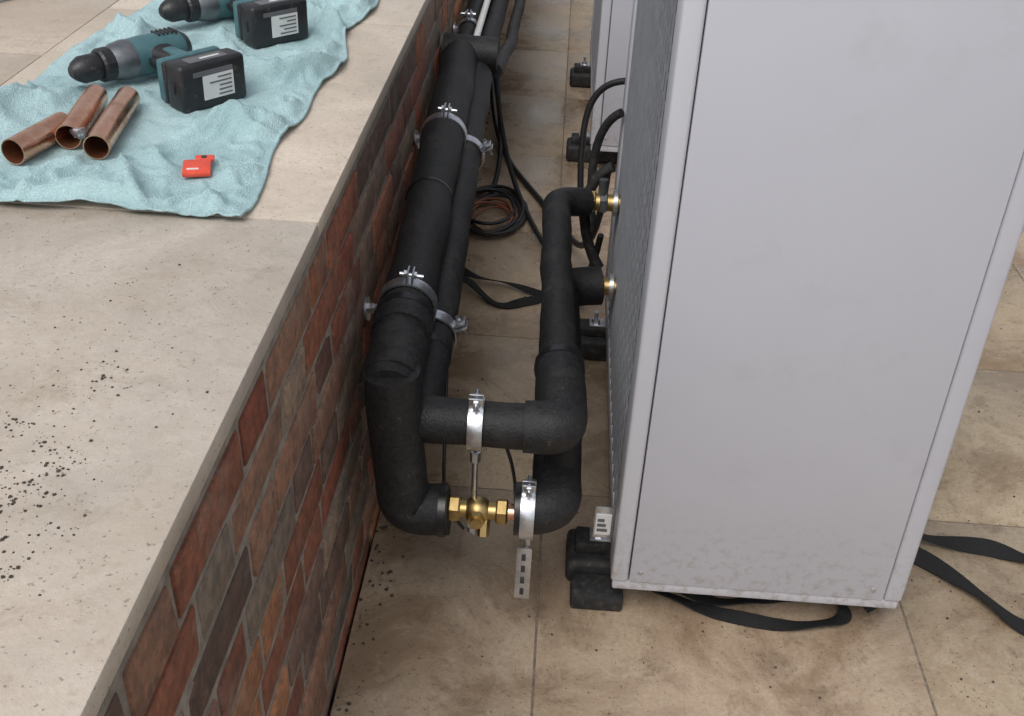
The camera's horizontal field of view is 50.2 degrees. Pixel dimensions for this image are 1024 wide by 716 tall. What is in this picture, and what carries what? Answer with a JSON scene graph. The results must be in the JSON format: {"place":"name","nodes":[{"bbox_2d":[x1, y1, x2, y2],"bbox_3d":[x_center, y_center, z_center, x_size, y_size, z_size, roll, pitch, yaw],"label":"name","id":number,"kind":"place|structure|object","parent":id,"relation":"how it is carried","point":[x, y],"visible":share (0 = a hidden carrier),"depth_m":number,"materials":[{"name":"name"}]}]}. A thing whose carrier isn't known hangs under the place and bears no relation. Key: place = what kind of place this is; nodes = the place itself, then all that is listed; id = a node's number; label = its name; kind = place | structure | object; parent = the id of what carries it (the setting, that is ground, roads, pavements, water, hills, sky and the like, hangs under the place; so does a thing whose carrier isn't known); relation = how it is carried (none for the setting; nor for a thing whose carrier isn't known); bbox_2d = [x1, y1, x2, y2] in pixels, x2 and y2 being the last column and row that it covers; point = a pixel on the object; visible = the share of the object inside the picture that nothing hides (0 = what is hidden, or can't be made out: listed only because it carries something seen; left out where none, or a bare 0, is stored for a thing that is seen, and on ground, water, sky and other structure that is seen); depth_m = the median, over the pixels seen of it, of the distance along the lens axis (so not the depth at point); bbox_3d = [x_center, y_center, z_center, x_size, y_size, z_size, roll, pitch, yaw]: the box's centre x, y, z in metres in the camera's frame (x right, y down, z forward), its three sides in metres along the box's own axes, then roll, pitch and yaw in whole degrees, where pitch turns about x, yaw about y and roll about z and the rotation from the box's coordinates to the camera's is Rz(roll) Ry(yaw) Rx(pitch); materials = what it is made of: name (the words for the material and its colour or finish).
{"place":"outdoors","nodes":[
{"label":"outdoors","id":0,"kind":"place"},
{"bbox_2d":[330,0,1023,715],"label":"pavement","id":1,"kind":"structure","parent":0,"point":[914,652],"depth_m":2.00,"materials":[{"name":"beige tile"}]},
{"bbox_2d":[334,31,503,711],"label":"dirt crumbs","id":2,"kind":"object","parent":1,"relation":"on","point":[372,585],"visible":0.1,"depth_m":2.01,"materials":[{"name":"brown soil"}]},
{"bbox_2d":[470,197,516,230],"bbox_3d":[-0.065,-0.428,3.304,0.161,0.032,0.246,4,33,2],"label":"cable coil","id":3,"kind":"object","parent":1,"relation":"on","point":[500,205],"visible":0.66,"depth_m":3.36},
{"bbox_2d":[488,39,502,200],"bbox_3d":[-0.042,-1.057,3.938,0.044,0.406,1.455,2,33,-1],"label":"power cable","id":4,"kind":"object","parent":1,"relation":"on","point":[498,166],"visible":0.4,"depth_m":3.67,"materials":[{"name":"black rubber"}]},
{"bbox_2d":[469,185,528,236],"bbox_3d":[-0.059,-0.452,3.337,0.218,0.038,0.352,4,33,2],"label":"cable coil","id":5,"kind":"object","parent":1,"relation":"on","point":[507,192],"visible":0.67,"depth_m":3.29,"materials":[{"name":"black rubber"}]},
{"bbox_2d":[463,275,540,308],"bbox_3d":[0.015,-0.178,2.924,0.409,0.032,0.138,2,33,-1],"label":"lifting strap","id":6,"kind":"object","parent":1,"relation":"on","point":[520,302],"visible":0.5,"depth_m":2.90,"materials":[{"name":"black fabric"}]},
{"bbox_2d":[464,268,540,297],"bbox_3d":[-0.006,-0.195,2.952,0.433,0.021,0.055,20,36,24],"label":"lifting strap","id":7,"kind":"object","parent":1,"relation":"on","point":[524,288],"visible":0.58,"depth_m":2.96,"materials":[{"name":"black fabric"}]},
{"bbox_2d":[487,1,603,266],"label":"power cable","id":8,"kind":"object","parent":1,"relation":"on","point":[598,243],"visible":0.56,"depth_m":3.48,"materials":[{"name":"black rubber"}]},
{"bbox_2d":[490,77,610,248],"bbox_3d":[0.034,-0.812,3.570,0.094,0.401,1.962,-3,33,-9],"label":"power cable","id":9,"kind":"object","parent":1,"relation":"on","point":[539,198],"visible":0.43,"depth_m":3.52,"materials":[{"name":"black rubber"}]},
{"bbox_2d":[566,0,632,163],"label":"heat pump","id":10,"kind":"object","parent":1,"relation":"on","point":[610,32],"visible":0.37,"depth_m":3.52,"materials":[{"name":"paint"}]},
{"bbox_2d":[382,165,1022,713],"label":"dirt crumbs","id":11,"kind":"object","parent":1,"relation":"on","point":[738,625],"visible":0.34,"depth_m":1.99,"materials":[{"name":"brown soil"}]},
{"bbox_2d":[652,591,851,630],"bbox_3d":[0.388,0.432,2.018,0.467,0.020,0.128,13,34,15],"label":"lifting strap","id":12,"kind":"object","parent":1,"relation":"on","point":[842,616],"visible":0.69,"depth_m":1.98,"materials":[{"name":"black fabric"}]},
{"bbox_2d":[565,0,1023,611],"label":"heat pump","id":13,"kind":"object","parent":1,"relation":"on","point":[817,224],"visible":0.98,"depth_m":1.59,"materials":[{"name":"paint"}]},
{"bbox_2d":[577,78,624,261],"bbox_3d":[0.206,-0.429,2.648,0.099,0.484,0.151,4,33,2],"label":"power cable","id":14,"kind":"object","parent":13,"relation":"attached to","point":[599,91],"visible":0.56,"depth_m":2.63,"materials":[{"name":"black rubber"}]},
{"bbox_2d":[580,108,624,299],"bbox_3d":[0.197,-0.340,2.435,0.086,0.366,0.342,4,33,2],"label":"pipe fitting","id":15,"kind":"object","parent":13,"relation":"attached to","point":[605,201],"visible":0.81,"depth_m":2.45,"materials":[{"name":"black rubber"}]},
{"bbox_2d":[862,547,1023,634],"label":"lifting strap","id":16,"kind":"object","parent":1,"relation":"on","point":[933,564],"visible":0.53,"depth_m":2.07,"materials":[{"name":"black fabric"}]},
{"bbox_2d":[922,534,1023,562],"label":"lifting strap","id":17,"kind":"object","parent":1,"relation":"on","point":[986,547],"visible":0.56,"depth_m":2.15,"materials":[{"name":"black fabric"}]},
{"label":"ground","id":18,"kind":"structure","parent":0,"visible":0},
{"bbox_2d":[97,0,465,715],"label":"brick wall","id":19,"kind":"structure","parent":18,"relation":"on","point":[117,684],"depth_m":1.31,"materials":[{"name":"red brick"}]},
{"bbox_2d":[0,0,429,715],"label":"coping","id":20,"kind":"object","parent":19,"relation":"on","point":[130,486],"visible":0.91,"depth_m":1.13,"materials":[{"name":"stone"}]},
{"bbox_2d":[0,366,131,581],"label":"dirt crumbs","id":21,"kind":"object","parent":20,"relation":"on","point":[45,492],"visible":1,"depth_m":0.96,"materials":[{"name":"black soil"}]},
{"bbox_2d":[5,264,247,595],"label":"dirt crumbs","id":22,"kind":"object","parent":20,"relation":"on","point":[84,515],"visible":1,"depth_m":1.04,"materials":[{"name":"brown soil"}]},
{"bbox_2d":[0,0,378,216],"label":"towel","id":23,"kind":"object","parent":20,"relation":"on","point":[156,144],"visible":0.62,"depth_m":1.62,"materials":[{"name":"teal fabric"}]},
{"bbox_2d":[1,112,71,164],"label":"copper pipe","id":24,"kind":"object","parent":23,"relation":"on","point":[26,144],"visible":0.91,"depth_m":1.52,"materials":[{"name":"brown metal"}]},
{"bbox_2d":[69,127,86,138],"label":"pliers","id":25,"kind":"object","parent":23,"relation":"on","point":[80,133],"visible":1,"depth_m":1.51,"materials":[{"name":"metal"}]},
{"bbox_2d":[55,84,107,148],"bbox_3d":[-0.636,-0.359,1.618,0.036,0.036,0.172,-1,33,-5],"label":"copper pipe","id":26,"kind":"object","parent":23,"relation":"on","point":[88,106],"visible":0.94,"depth_m":1.60,"materials":[{"name":"brown metal"}]},
{"bbox_2d":[83,86,139,158],"bbox_3d":[-0.586,-0.348,1.604,0.036,0.036,0.202,0,33,-5],"label":"copper pipe","id":27,"kind":"object","parent":23,"relation":"on","point":[101,138],"visible":1,"depth_m":1.57,"materials":[{"name":"brown metal"}]},
{"bbox_2d":[68,27,245,112],"bbox_3d":[-0.564,-0.461,1.747,0.224,0.075,0.216,27,40,33],"label":"cordless drill","id":28,"kind":"object","parent":23,"relation":"on","point":[190,79],"visible":1,"depth_m":1.72,"materials":[{"name":"teal plastic"}]},
{"bbox_2d":[182,155,214,176],"bbox_3d":[-0.433,-0.266,1.510,0.042,0.012,0.054,-4,33,-10],"label":"red tag","id":29,"kind":"object","parent":23,"relation":"on","point":[199,166],"visible":1,"depth_m":1.50,"materials":[{"name":"plastic"}]},
{"bbox_2d":[158,0,307,47],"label":"cordless drill","id":30,"kind":"object","parent":23,"relation":"on","point":[261,23],"visible":1,"depth_m":2.00,"materials":[{"name":"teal plastic"}]},
{"bbox_2d":[104,0,486,715],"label":"bricks","id":31,"kind":"object","parent":19,"relation":"on","point":[160,664],"visible":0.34,"depth_m":1.45,"materials":[{"name":"brown brick"}]},
{"bbox_2d":[358,32,604,537],"bbox_3d":[-0.009,-0.247,2.246,0.423,0.436,1.403,4,33,2],"label":"insulated pipe","id":32,"kind":"object","parent":19,"relation":"attached to","point":[411,499],"visible":0.79,"depth_m":1.77,"materials":[{"name":"black plastic"}]},
{"bbox_2d":[364,266,437,320],"bbox_3d":[-0.187,-0.090,1.847,0.123,0.146,0.042,4,33,2],"label":"pipe clamp","id":33,"kind":"object","parent":32,"relation":"attached to","point":[408,278],"visible":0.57,"depth_m":1.82,"materials":[{"name":"metal"}]},
{"bbox_2d":[414,102,466,148],"bbox_3d":[-0.154,-0.479,2.354,0.115,0.146,0.042,4,33,2],"label":"pipe clamp","id":34,"kind":"object","parent":32,"relation":"attached to","point":[448,114],"visible":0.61,"depth_m":2.33,"materials":[{"name":"metal"}]},
{"bbox_2d":[448,495,513,536],"bbox_3d":[-0.046,0.262,1.785,0.118,0.064,0.069,4,33,2],"label":"brass valve","id":35,"kind":"object","parent":32,"relation":"attached to","point":[478,512],"visible":0.96,"depth_m":1.77,"materials":[{"name":"gold metal"}]},
{"bbox_2d":[457,0,525,77],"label":"insulated pipe","id":36,"kind":"object","parent":32,"relation":"attached to","point":[494,21],"visible":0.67,"depth_m":3.04,"materials":[{"name":"black plastic"}]},
{"bbox_2d":[453,9,477,33],"bbox_3d":[-0.124,-0.902,3.000,0.073,0.106,0.042,4,33,2],"label":"pipe clamp","id":37,"kind":"object","parent":36,"relation":"attached to","point":[467,18],"visible":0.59,"depth_m":2.98,"materials":[{"name":"metal"}]},
{"bbox_2d":[419,61,594,469],"bbox_3d":[0.000,-0.235,2.215,0.338,0.319,1.310,4,33,2],"label":"insulated pipe","id":38,"kind":"object","parent":32,"relation":"attached to","point":[549,423],"visible":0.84,"depth_m":1.82,"materials":[{"name":"black plastic"}]},
{"bbox_2d":[435,310,468,349],"bbox_3d":[-0.138,-0.042,1.893,0.126,0.092,0.032,4,33,2],"label":"pipe clamp","id":39,"kind":"object","parent":38,"relation":"attached to","point":[457,324],"visible":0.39,"depth_m":1.87,"materials":[{"name":"metal"}]},
{"bbox_2d":[442,369,463,528],"bbox_3d":[-0.113,0.199,1.935,0.030,0.425,0.184,7,33,7],"label":"sensor wire","id":40,"kind":"object","parent":38,"relation":"hanging from","point":[444,460],"visible":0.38,"depth_m":1.82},
{"bbox_2d":[466,389,485,534],"bbox_3d":[-0.059,0.170,1.749,0.023,0.286,0.086,4,33,2],"label":"pipe clamp","id":41,"kind":"object","parent":38,"relation":"attached to","point":[477,400],"visible":0.75,"depth_m":1.67,"materials":[{"name":"metal"}]},
{"bbox_2d":[464,134,492,170],"bbox_3d":[-0.104,-0.444,2.391,0.126,0.092,0.032,4,33,2],"label":"pipe clamp","id":42,"kind":"object","parent":38,"relation":"attached to","point":[485,146],"visible":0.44,"depth_m":2.37,"materials":[{"name":"metal"}]},
{"bbox_2d":[505,449,516,482],"bbox_3d":[0.008,0.215,1.922,0.031,0.423,0.205,11,34,12],"label":"sensor wire","id":43,"kind":"object","parent":38,"relation":"hanging from","point":[511,465],"visible":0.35,"depth_m":1.79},
{"bbox_2d":[519,475,536,546],"bbox_3d":[0.023,0.301,1.827,0.023,0.266,0.099,4,33,2],"label":"pipe clamp","id":44,"kind":"object","parent":32,"relation":"attached to","point":[527,510],"visible":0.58,"depth_m":1.75,"materials":[{"name":"metal"}]},
{"bbox_2d":[514,547,531,598],"bbox_3d":[0.018,0.365,1.851,0.026,0.115,0.006,4,33,2],"label":"slotted bracket","id":45,"kind":"object","parent":44,"relation":"attached to","point":[522,571],"visible":1,"depth_m":1.85,"materials":[{"name":"metal"}]},
{"bbox_3d":[-2.607,-1.867,4.700,3.290,0.825,14.400,4,33,2],"label":"terrace fill","id":46,"kind":"object","parent":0,"visible":0},
{"bbox_2d":[0,0,118,85],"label":"terrace slabs","id":47,"kind":"structure","parent":46,"relation":"on","point":[31,31],"depth_m":2.08,"materials":[{"name":"stone"}]}
]}

